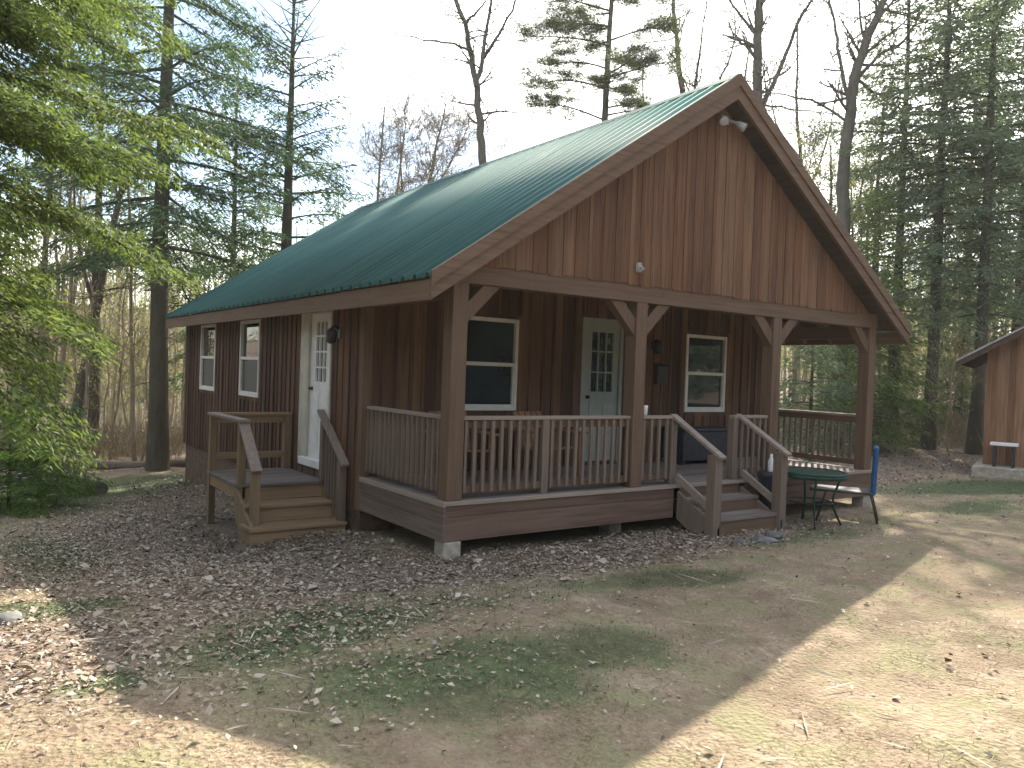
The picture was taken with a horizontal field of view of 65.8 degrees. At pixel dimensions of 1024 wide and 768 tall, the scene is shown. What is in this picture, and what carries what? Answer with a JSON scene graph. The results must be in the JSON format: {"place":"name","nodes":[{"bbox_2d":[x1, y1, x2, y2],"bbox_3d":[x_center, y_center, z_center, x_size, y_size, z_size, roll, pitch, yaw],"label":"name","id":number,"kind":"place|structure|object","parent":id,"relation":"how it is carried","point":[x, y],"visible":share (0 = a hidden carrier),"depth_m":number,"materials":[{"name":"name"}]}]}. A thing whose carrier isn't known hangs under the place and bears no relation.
{"place":"outdoors","nodes":[
{"label":"outdoors","id":0,"kind":"place"},
{"bbox_2d":[0,306,1023,767],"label":"ground","id":1,"kind":"structure","parent":0,"point":[732,726],"depth_m":5.27,"materials":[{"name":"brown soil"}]},
{"bbox_2d":[0,611,22,625],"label":"stone","id":2,"kind":"object","parent":1,"relation":"on","point":[7,617],"visible":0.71,"depth_m":5.55,"materials":[{"name":"white stone"}]},
{"bbox_2d":[0,259,45,427],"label":"bare sapling","id":3,"kind":"object","parent":1,"relation":"on","point":[20,347],"visible":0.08,"depth_m":24.76,"materials":[{"name":"plant"}]},
{"bbox_2d":[3,157,58,406],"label":"bare sapling","id":4,"kind":"object","parent":1,"relation":"on","point":[28,268],"visible":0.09,"depth_m":24.13,"materials":[{"name":"brown plant"}]},
{"bbox_2d":[0,144,73,401],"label":"bare sapling","id":5,"kind":"object","parent":1,"relation":"on","point":[26,265],"visible":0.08,"depth_m":25.34,"materials":[{"name":"plant"}]},
{"bbox_2d":[1,228,86,396],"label":"bare sapling","id":6,"kind":"object","parent":1,"relation":"on","point":[35,335],"visible":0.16,"depth_m":21.12,"materials":[{"name":"plant"}]},
{"bbox_2d":[3,103,91,424],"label":"bare sapling","id":7,"kind":"object","parent":1,"relation":"on","point":[55,337],"visible":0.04,"depth_m":24.34,"materials":[{"name":"brown wood"}]},
{"bbox_2d":[0,382,100,518],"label":"hemlock sapling","id":8,"kind":"object","parent":1,"relation":"on","point":[8,504],"visible":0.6,"depth_m":12.26,"materials":[{"name":"green plant"}]},
{"bbox_2d":[0,361,113,498],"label":"hemlock sapling","id":9,"kind":"object","parent":1,"relation":"on","point":[23,473],"visible":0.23,"depth_m":14.70,"materials":[{"name":"green plant"}]},
{"bbox_2d":[4,110,113,434],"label":"tree","id":10,"kind":"object","parent":1,"relation":"on","point":[46,258],"visible":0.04,"depth_m":22.32,"materials":[{"name":"plant"}]},
{"bbox_2d":[5,159,121,361],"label":"bare sapling","id":11,"kind":"object","parent":1,"relation":"on","point":[64,281],"visible":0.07,"depth_m":26.38,"materials":[{"name":"brown plant"}]},
{"bbox_2d":[27,174,101,430],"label":"bare sapling","id":12,"kind":"object","parent":1,"relation":"on","point":[74,359],"visible":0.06,"depth_m":25.74,"materials":[{"name":"plant"}]},
{"bbox_2d":[46,192,93,402],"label":"bare sapling","id":13,"kind":"object","parent":1,"relation":"on","point":[62,289],"visible":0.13,"depth_m":23.77,"materials":[{"name":"brown wood"}]},
{"bbox_2d":[27,124,121,418],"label":"bare sapling","id":14,"kind":"object","parent":1,"relation":"on","point":[58,276],"visible":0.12,"depth_m":21.29,"materials":[{"name":"plant"}]},
{"bbox_2d":[16,66,140,443],"bbox_3d":[-11.548,-2.988,19.960,2.667,11.008,4.580,2,1,6],"label":"bare sapling","id":15,"kind":"object","parent":1,"relation":"on","point":[63,347],"visible":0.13,"depth_m":20.45,"materials":[{"name":"plant"}]},
{"bbox_2d":[33,205,126,457],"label":"bare sapling","id":16,"kind":"object","parent":1,"relation":"on","point":[74,302],"visible":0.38,"depth_m":21.09,"materials":[{"name":"plant"}]},
{"bbox_2d":[58,474,108,493],"bbox_3d":[-8.915,2.022,16.286,0.260,0.453,3.581,1,1,-41],"label":"log","id":17,"kind":"object","parent":1,"relation":"on","point":[99,490],"visible":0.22,"depth_m":14.96,"materials":[{"name":"brown wood"}]},
{"bbox_2d":[34,168,150,458],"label":"bare sapling","id":18,"kind":"object","parent":1,"relation":"on","point":[86,369],"visible":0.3,"depth_m":20.14,"materials":[{"name":"plant"}]},
{"bbox_2d":[62,231,123,430],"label":"bare sapling","id":19,"kind":"object","parent":1,"relation":"on","point":[64,402],"visible":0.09,"depth_m":29.73,"materials":[{"name":"brown plant"}]},
{"bbox_2d":[3,3,185,458],"bbox_3d":[-12.563,-5.614,23.972,4.943,16.302,6.027,2,1,-11],"label":"hemlock","id":20,"kind":"object","parent":1,"relation":"on","point":[96,398],"visible":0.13,"depth_m":23.76,"materials":[{"name":"green plant"}]},
{"bbox_2d":[62,282,129,408],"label":"bare sapling","id":21,"kind":"object","parent":1,"relation":"on","point":[101,364],"visible":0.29,"depth_m":26.64,"materials":[{"name":"brown wood"}]},
{"bbox_2d":[50,231,149,456],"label":"bare sapling","id":22,"kind":"object","parent":1,"relation":"on","point":[123,404],"visible":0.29,"depth_m":24.59,"materials":[{"name":"brown plant"}]},
{"bbox_2d":[59,208,149,447],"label":"bare sapling","id":23,"kind":"object","parent":1,"relation":"on","point":[113,401],"visible":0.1,"depth_m":29.73,"materials":[{"name":"brown wood"}]},
{"bbox_2d":[67,284,148,458],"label":"bare sapling","id":24,"kind":"object","parent":1,"relation":"on","point":[102,373],"visible":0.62,"depth_m":21.89,"materials":[{"name":"brown plant"}]},
{"bbox_2d":[13,66,213,459],"bbox_3d":[-10.997,-3.114,21.290,5.273,11.118,4.234,1,1,-35],"label":"leaning tree","id":25,"kind":"object","parent":1,"relation":"on","point":[99,301],"visible":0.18,"depth_m":21.17,"materials":[{"name":"plant"}]},
{"bbox_2d":[0,0,235,479],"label":"hemlock tree","id":26,"kind":"object","parent":1,"relation":"on","point":[28,130],"visible":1,"depth_m":7.04,"materials":[{"name":"green plant"}]},
{"bbox_2d":[88,301,147,455],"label":"bare sapling","id":27,"kind":"object","parent":1,"relation":"on","point":[113,380],"visible":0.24,"depth_m":32.72,"materials":[{"name":"brown plant"}]},
{"bbox_2d":[99,286,138,425],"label":"bare sapling","id":28,"kind":"object","parent":1,"relation":"on","point":[111,366],"visible":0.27,"depth_m":39.07,"materials":[{"name":"brown plant"}]},
{"bbox_2d":[58,459,184,470],"bbox_3d":[-9.422,2.045,19.820,3.594,0.326,0.280,2,1,-12],"label":"log","id":29,"kind":"object","parent":1,"relation":"on","point":[110,464],"visible":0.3,"depth_m":19.65,"materials":[{"name":"brown wood"}]},
{"bbox_2d":[72,189,172,459],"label":"bare sapling","id":30,"kind":"object","parent":1,"relation":"on","point":[119,382],"visible":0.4,"depth_m":21.82,"materials":[{"name":"brown plant"}]},
{"bbox_2d":[100,295,145,435],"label":"bare sapling","id":31,"kind":"object","parent":1,"relation":"on","point":[114,367],"visible":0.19,"depth_m":38.20,"materials":[{"name":"plant"}]},
{"bbox_2d":[101,281,145,417],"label":"bare sapling","id":32,"kind":"object","parent":1,"relation":"on","point":[125,350],"visible":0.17,"depth_m":37.47,"materials":[{"name":"brown wood"}]},
{"bbox_2d":[101,314,148,423],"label":"bare sapling","id":33,"kind":"object","parent":1,"relation":"on","point":[136,375],"visible":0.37,"depth_m":27.98,"materials":[{"name":"plant"}]},
{"bbox_2d":[103,272,149,430],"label":"bare sapling","id":34,"kind":"object","parent":1,"relation":"on","point":[126,338],"visible":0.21,"depth_m":26.20,"materials":[{"name":"brown wood"}]},
{"bbox_2d":[106,363,146,432],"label":"bare sapling","id":35,"kind":"object","parent":1,"relation":"on","point":[127,407],"visible":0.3,"depth_m":36.15,"materials":[{"name":"plant"}]},
{"bbox_2d":[118,326,148,422],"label":"bare sapling","id":36,"kind":"object","parent":1,"relation":"on","point":[135,393],"visible":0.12,"depth_m":38.86,"materials":[{"name":"plant"}]},
{"bbox_2d":[61,90,226,460],"bbox_3d":[-9.852,-2.569,21.570,4.121,9.905,2.400,1,1,-44],"label":"bare sapling","id":37,"kind":"object","parent":1,"relation":"on","point":[131,324],"visible":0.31,"depth_m":21.15,"materials":[{"name":"brown plant"}]},
{"bbox_2d":[117,271,176,375],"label":"bare sapling","id":38,"kind":"object","parent":1,"relation":"on","point":[142,313],"visible":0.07,"depth_m":28.25,"materials":[{"name":"plant"}]},
{"bbox_2d":[115,294,182,454],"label":"bare sapling","id":39,"kind":"object","parent":1,"relation":"on","point":[143,371],"visible":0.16,"depth_m":31.11,"materials":[{"name":"brown wood"}]},
{"bbox_2d":[80,225,218,460],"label":"bare sapling","id":40,"kind":"object","parent":1,"relation":"on","point":[135,358],"visible":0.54,"depth_m":21.01,"materials":[{"name":"plant"}]},
{"bbox_2d":[114,274,185,397],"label":"bare sapling","id":41,"kind":"object","parent":1,"relation":"on","point":[148,345],"visible":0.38,"depth_m":22.77,"materials":[{"name":"brown plant"}]},
{"bbox_2d":[109,273,198,411],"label":"bare sapling","id":42,"kind":"object","parent":1,"relation":"on","point":[171,394],"visible":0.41,"depth_m":24.31,"materials":[{"name":"plant"}]},
{"bbox_2d":[112,208,204,453],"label":"bare sapling","id":43,"kind":"object","parent":1,"relation":"on","point":[182,403],"visible":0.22,"depth_m":30.01,"materials":[{"name":"brown plant"}]},
{"bbox_2d":[143,245,194,449],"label":"bare sapling","id":44,"kind":"object","parent":1,"relation":"on","point":[172,415],"visible":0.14,"depth_m":32.31,"materials":[{"name":"brown plant"}]},
{"bbox_2d":[0,0,351,471],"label":"tall hemlock","id":45,"kind":"object","parent":1,"relation":"on","point":[158,442],"visible":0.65,"depth_m":18.90,"materials":[{"name":"green plant"}]},
{"bbox_2d":[168,293,183,418],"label":"bare sapling","id":46,"kind":"object","parent":1,"relation":"on","point":[177,374],"visible":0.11,"depth_m":36.22,"materials":[{"name":"plant"}]},
{"bbox_2d":[135,35,283,406],"bbox_3d":[-9.938,-4.684,28.141,5.860,14.841,5.614,1,1,-35],"label":"hemlock","id":47,"kind":"object","parent":1,"relation":"on","point":[234,223],"visible":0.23,"depth_m":28.02,"materials":[{"name":"green plant"}]},
{"bbox_2d":[168,0,375,313],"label":"thin conifer","id":48,"kind":"object","parent":1,"relation":"on","point":[286,219],"visible":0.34,"depth_m":21.26,"materials":[{"name":"green plant"}]},
{"bbox_2d":[306,182,359,235],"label":"conifer","id":49,"kind":"object","parent":1,"relation":"on","point":[328,211],"visible":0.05,"depth_m":24.27,"materials":[{"name":"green plant"}]},
{"bbox_2d":[317,74,445,206],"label":"bare tree","id":50,"kind":"object","parent":1,"relation":"on","point":[396,146],"visible":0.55,"depth_m":32.29,"materials":[{"name":"brown wood"}]},
{"bbox_2d":[354,62,511,198],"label":"bare tree","id":51,"kind":"object","parent":1,"relation":"on","point":[438,156],"visible":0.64,"depth_m":33.14,"materials":[{"name":"brown wood"}]},
{"bbox_2d":[379,0,548,164],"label":"bare tree","id":52,"kind":"object","parent":1,"relation":"on","point":[477,84],"visible":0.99,"depth_m":27.78,"materials":[{"name":"plant"}]},
{"bbox_2d":[0,397,983,464],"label":"undergrowth","id":53,"kind":"object","parent":1,"relation":"on","point":[119,442],"visible":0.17,"depth_m":22.11,"materials":[{"name":"green plant"}]},
{"bbox_2d":[29,222,144,401],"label":"bare sapling","id":54,"kind":"object","parent":53,"relation":"on","point":[69,382],"visible":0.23,"depth_m":24.25,"materials":[{"name":"brown wood"}]},
{"bbox_2d":[0,178,1013,432],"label":"woods","id":55,"kind":"object","parent":1,"relation":"on","point":[200,288],"visible":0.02,"depth_m":50.83,"materials":[{"name":"brown plant"}]},
{"bbox_2d":[0,438,1023,767],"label":"leaf litter","id":56,"kind":"object","parent":1,"relation":"on","point":[126,596],"visible":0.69,"depth_m":6.93,"materials":[{"name":"brown plant"}]},
{"bbox_2d":[164,73,910,559],"bbox_3d":[-0.754,-0.539,14.089,9.391,7.045,11.747,1,1,-35],"label":"cabin","id":57,"kind":"object","parent":1,"relation":"on","point":[690,259],"visible":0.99,"depth_m":10.15,"materials":[{"name":"brown wood"}]},
{"bbox_2d":[199,324,215,390],"bbox_3d":[-5.860,-0.515,15.346,0.100,1.270,1.080,1,1,-35],"label":"window","id":58,"kind":"structure","parent":57,"relation":"in","point":[208,332],"depth_m":15.44,"materials":[{"name":"glass"}]},
{"bbox_2d":[238,319,260,397],"bbox_3d":[-4.343,-0.427,13.205,0.100,1.270,1.050,1,1,-35],"label":"window","id":59,"kind":"structure","parent":57,"relation":"in","point":[250,330],"depth_m":13.26,"materials":[{"name":"glass"}]},
{"bbox_2d":[297,311,333,477],"bbox_3d":[-2.692,0.134,10.799,0.170,2.260,1.200,1,1,-35],"label":"door","id":60,"kind":"structure","parent":57,"relation":"in","point":[316,353],"depth_m":10.86,"materials":[{"name":"white paint"}]},
{"bbox_2d":[425,411,498,481],"bbox_3d":[-0.650,0.754,9.597,0.780,0.800,0.800,2,1,-27],"label":"wooden chair","id":61,"kind":"object","parent":57,"relation":"on","point":[469,444],"visible":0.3,"depth_m":9.61,"materials":[{"name":"orange wood"}]},
{"bbox_2d":[465,316,518,410],"bbox_3d":[-0.333,-0.268,10.590,0.940,1.240,0.100,1,1,-35],"label":"window","id":62,"kind":"structure","parent":57,"relation":"in","point":[492,343],"depth_m":10.62,"materials":[{"name":"glass"}]},
{"bbox_2d":[512,411,588,475],"bbox_3d":[0.439,0.782,10.370,0.780,0.800,0.800,1,1,-41],"label":"wooden chair","id":63,"kind":"object","parent":57,"relation":"on","point":[527,413],"visible":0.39,"depth_m":10.33,"materials":[{"name":"orange wood"}]},
{"bbox_2d":[578,317,623,461],"bbox_3d":[1.304,0.104,11.752,0.810,2.140,0.120,1,1,-35],"label":"door","id":64,"kind":"structure","parent":57,"relation":"in","point":[602,339],"depth_m":11.77,"materials":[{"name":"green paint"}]},
{"bbox_2d":[660,426,727,464],"bbox_3d":[2.904,0.965,12.517,1.140,0.548,0.520,1,1,-35],"label":"storage box","id":65,"kind":"object","parent":57,"relation":"on","point":[690,447],"visible":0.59,"depth_m":12.26,"materials":[{"name":"plastic"}]},
{"bbox_2d":[684,334,726,411],"bbox_3d":[3.173,-0.169,13.078,0.980,1.260,0.100,1,1,-35],"label":"window","id":66,"kind":"structure","parent":57,"relation":"in","point":[706,356],"depth_m":13.08,"materials":[{"name":"plastic"}]},
{"bbox_2d":[501,0,694,123],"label":"white pine","id":67,"kind":"object","parent":1,"relation":"on","point":[633,59],"visible":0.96,"depth_m":29.49,"materials":[{"name":"green plant"}]},
{"bbox_2d":[629,65,678,96],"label":"bare tree","id":68,"kind":"object","parent":1,"relation":"on","point":[651,89],"visible":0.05,"depth_m":43.37,"materials":[{"name":"grey wood"}]},
{"bbox_2d":[613,0,752,104],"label":"bare tree","id":69,"kind":"object","parent":1,"relation":"on","point":[681,76],"visible":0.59,"depth_m":31.74,"materials":[{"name":"plant"}]},
{"bbox_2d":[669,23,806,118],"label":"bare tree","id":70,"kind":"object","parent":1,"relation":"on","point":[751,69],"visible":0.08,"depth_m":38.29,"materials":[{"name":"brown plant"}]},
{"bbox_2d":[748,535,778,543],"bbox_3d":[2.917,1.823,9.194,0.283,0.109,0.266,1,1,-41],"label":"stone","id":71,"kind":"object","parent":1,"relation":"on","point":[765,539],"visible":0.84,"depth_m":9.14,"materials":[{"name":"grey stone"}]},
{"bbox_2d":[757,470,772,509],"bbox_3d":[3.428,1.513,10.532,0.360,0.690,0.360,1,1,-35],"label":"planter stand","id":72,"kind":"object","parent":1,"relation":"on","point":[765,478],"visible":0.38,"depth_m":10.41,"materials":[{"name":"plastic"}]},
{"bbox_2d":[768,454,772,471],"bbox_3d":[3.445,1.048,10.524,0.078,0.235,0.080,1,1,-35],"label":"bottle","id":73,"kind":"object","parent":72,"relation":"on","point":[770,464],"visible":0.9,"depth_m":10.50,"materials":[{"name":"white paint"}]},
{"bbox_2d":[765,531,784,538],"bbox_3d":[3.131,1.823,9.453,0.186,0.126,0.246,2,1,-27],"label":"stone","id":74,"kind":"object","parent":1,"relation":"on","point":[776,535],"visible":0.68,"depth_m":9.40,"materials":[{"name":"stone"}]},
{"bbox_2d":[692,0,888,177],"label":"bare tree","id":75,"kind":"object","parent":1,"relation":"on","point":[760,20],"visible":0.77,"depth_m":26.80,"materials":[{"name":"grey wood"}]},
{"bbox_2d":[781,346,829,422],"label":"bare sapling","id":76,"kind":"object","parent":1,"relation":"on","point":[802,375],"visible":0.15,"depth_m":26.60,"materials":[{"name":"brown plant"}]},
{"bbox_2d":[744,15,875,408],"bbox_3d":[12.543,-7.324,35.806,6.238,18.847,3.939,2,1,-11],"label":"bare tree","id":77,"kind":"object","parent":1,"relation":"on","point":[795,151],"visible":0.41,"depth_m":35.64,"materials":[{"name":"grey wood"}]},
{"bbox_2d":[786,466,849,530],"bbox_3d":[3.961,1.514,10.541,0.966,0.725,0.966,1,1,-35],"label":"patio table","id":78,"kind":"object","parent":1,"relation":"on","point":[815,474],"visible":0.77,"depth_m":10.36,"materials":[{"name":"green metal"}]},
{"bbox_2d":[670,0,967,443],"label":"bare tree","id":79,"kind":"object","parent":1,"relation":"on","point":[850,92],"visible":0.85,"depth_m":24.79,"materials":[{"name":"brown plant"}]},
{"bbox_2d":[779,345,879,463],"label":"young hemlock","id":80,"kind":"object","parent":1,"relation":"on","point":[811,352],"visible":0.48,"depth_m":19.35,"materials":[{"name":"green plant"}]},
{"bbox_2d":[809,445,878,523],"bbox_3d":[4.606,1.363,10.944,0.887,1.054,0.528,2,1,25],"label":"folding chair","id":81,"kind":"object","parent":1,"relation":"on","point":[871,491],"visible":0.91,"depth_m":10.70,"materials":[{"name":"blue fabric"}]},
{"bbox_2d":[780,99,911,401],"bbox_3d":[12.087,-3.911,29.009,5.587,12.205,5.158,2,1,-7],"label":"budding tree","id":82,"kind":"object","parent":1,"relation":"on","point":[817,170],"visible":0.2,"depth_m":28.32,"materials":[{"name":"plant"}]},
{"bbox_2d":[824,161,880,269],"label":"bare sapling","id":83,"kind":"object","parent":1,"relation":"on","point":[828,199],"visible":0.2,"depth_m":26.77,"materials":[{"name":"brown plant"}]},
{"bbox_2d":[792,345,924,452],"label":"young hemlock","id":84,"kind":"object","parent":1,"relation":"on","point":[879,410],"visible":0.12,"depth_m":23.41,"materials":[{"name":"green plant"}]},
{"bbox_2d":[811,124,906,392],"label":"budding tree","id":85,"kind":"object","parent":1,"relation":"on","point":[851,193],"visible":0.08,"depth_m":32.52,"materials":[{"name":"green plant"}]},
{"bbox_2d":[849,88,896,272],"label":"tree","id":86,"kind":"object","parent":1,"relation":"on","point":[877,177],"visible":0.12,"depth_m":27.38,"materials":[{"name":"green plant"}]},
{"bbox_2d":[803,183,950,456],"bbox_3d":[10.067,-1.608,21.792,3.665,7.932,3.794,1,1,-35],"label":"young hemlock","id":87,"kind":"object","parent":1,"relation":"on","point":[888,433],"visible":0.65,"depth_m":21.49,"materials":[{"name":"green plant"}]},
{"bbox_2d":[850,328,939,444],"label":"young hemlock","id":88,"kind":"object","parent":1,"relation":"on","point":[903,387],"visible":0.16,"depth_m":25.88,"materials":[{"name":"green plant"}]},
{"bbox_2d":[801,0,1002,443],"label":"spruce tree","id":89,"kind":"object","parent":1,"relation":"on","point":[876,163],"visible":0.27,"depth_m":25.95,"materials":[{"name":"green plant"}]},
{"bbox_2d":[900,255,929,422],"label":"bare sapling","id":90,"kind":"object","parent":1,"relation":"on","point":[911,352],"visible":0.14,"depth_m":27.33,"materials":[{"name":"plant"}]},
{"bbox_2d":[829,0,1023,449],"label":"spruce tree","id":91,"kind":"object","parent":1,"relation":"on","point":[883,148],"visible":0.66,"depth_m":23.50,"materials":[{"name":"green plant"}]},
{"bbox_2d":[899,307,970,443],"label":"young hemlock","id":92,"kind":"object","parent":1,"relation":"on","point":[940,380],"visible":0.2,"depth_m":27.15,"materials":[{"name":"green plant"}]},
{"bbox_2d":[854,0,1023,454],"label":"spruce tree","id":93,"kind":"object","parent":1,"relation":"on","point":[984,271],"visible":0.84,"depth_m":22.66,"materials":[{"name":"green plant"}]},
{"bbox_2d":[906,291,981,455],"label":"bare sapling","id":94,"kind":"object","parent":1,"relation":"on","point":[948,373],"visible":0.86,"depth_m":22.06,"materials":[{"name":"plant"}]},
{"bbox_2d":[890,0,1023,422],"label":"spruce tree","id":95,"kind":"object","parent":1,"relation":"on","point":[973,110],"visible":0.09,"depth_m":31.09,"materials":[{"name":"green plant"}]},
{"bbox_2d":[937,301,985,438],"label":"young hemlock","id":96,"kind":"object","parent":1,"relation":"on","point":[961,398],"visible":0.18,"depth_m":28.63,"materials":[{"name":"green plant"}]},
{"bbox_2d":[911,234,1014,448],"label":"spruce tree","id":97,"kind":"object","parent":1,"relation":"on","point":[953,362],"visible":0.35,"depth_m":24.39,"materials":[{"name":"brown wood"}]},
{"bbox_2d":[924,191,1014,434],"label":"bare sapling","id":98,"kind":"object","parent":1,"relation":"on","point":[959,355],"visible":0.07,"depth_m":29.29,"materials":[{"name":"plant"}]},
{"bbox_2d":[943,255,1002,383],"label":"bare sapling","id":99,"kind":"object","parent":1,"relation":"on","point":[974,331],"visible":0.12,"depth_m":29.12,"materials":[{"name":"plant"}]},
{"bbox_2d":[929,0,1023,350],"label":"spruce tree","id":100,"kind":"object","parent":1,"relation":"on","point":[1008,187],"visible":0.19,"depth_m":25.23,"materials":[{"name":"green plant"}]},
{"bbox_2d":[956,326,1023,480],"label":"shed","id":101,"kind":"structure","parent":1,"relation":"on","point":[1002,357],"depth_m":17.38,"materials":[{"name":"orange wood"}]},
{"bbox_2d":[990,442,1018,467],"bbox_3d":[10.655,1.534,17.139,0.520,0.520,0.360,3,1,35],"label":"side table","id":102,"kind":"object","parent":101,"relation":"on","point":[1012,445],"visible":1,"depth_m":17.04,"materials":[{"name":"white paint"}]},
{"bbox_2d":[968,267,1023,437],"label":"bare sapling","id":103,"kind":"object","parent":1,"relation":"on","point":[1003,324],"visible":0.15,"depth_m":24.37,"materials":[{"name":"brown plant"}]},
{"bbox_2d":[0,470,1023,745],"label":"green grass","id":104,"kind":"structure","parent":0,"point":[422,618],"depth_m":5.34,"materials":[{"name":"green plant"}]},
{"bbox_2d":[0,0,1023,336],"label":"sky","id":105,"kind":"structure","parent":0,"point":[360,25],"materials":[{"name":"white"}]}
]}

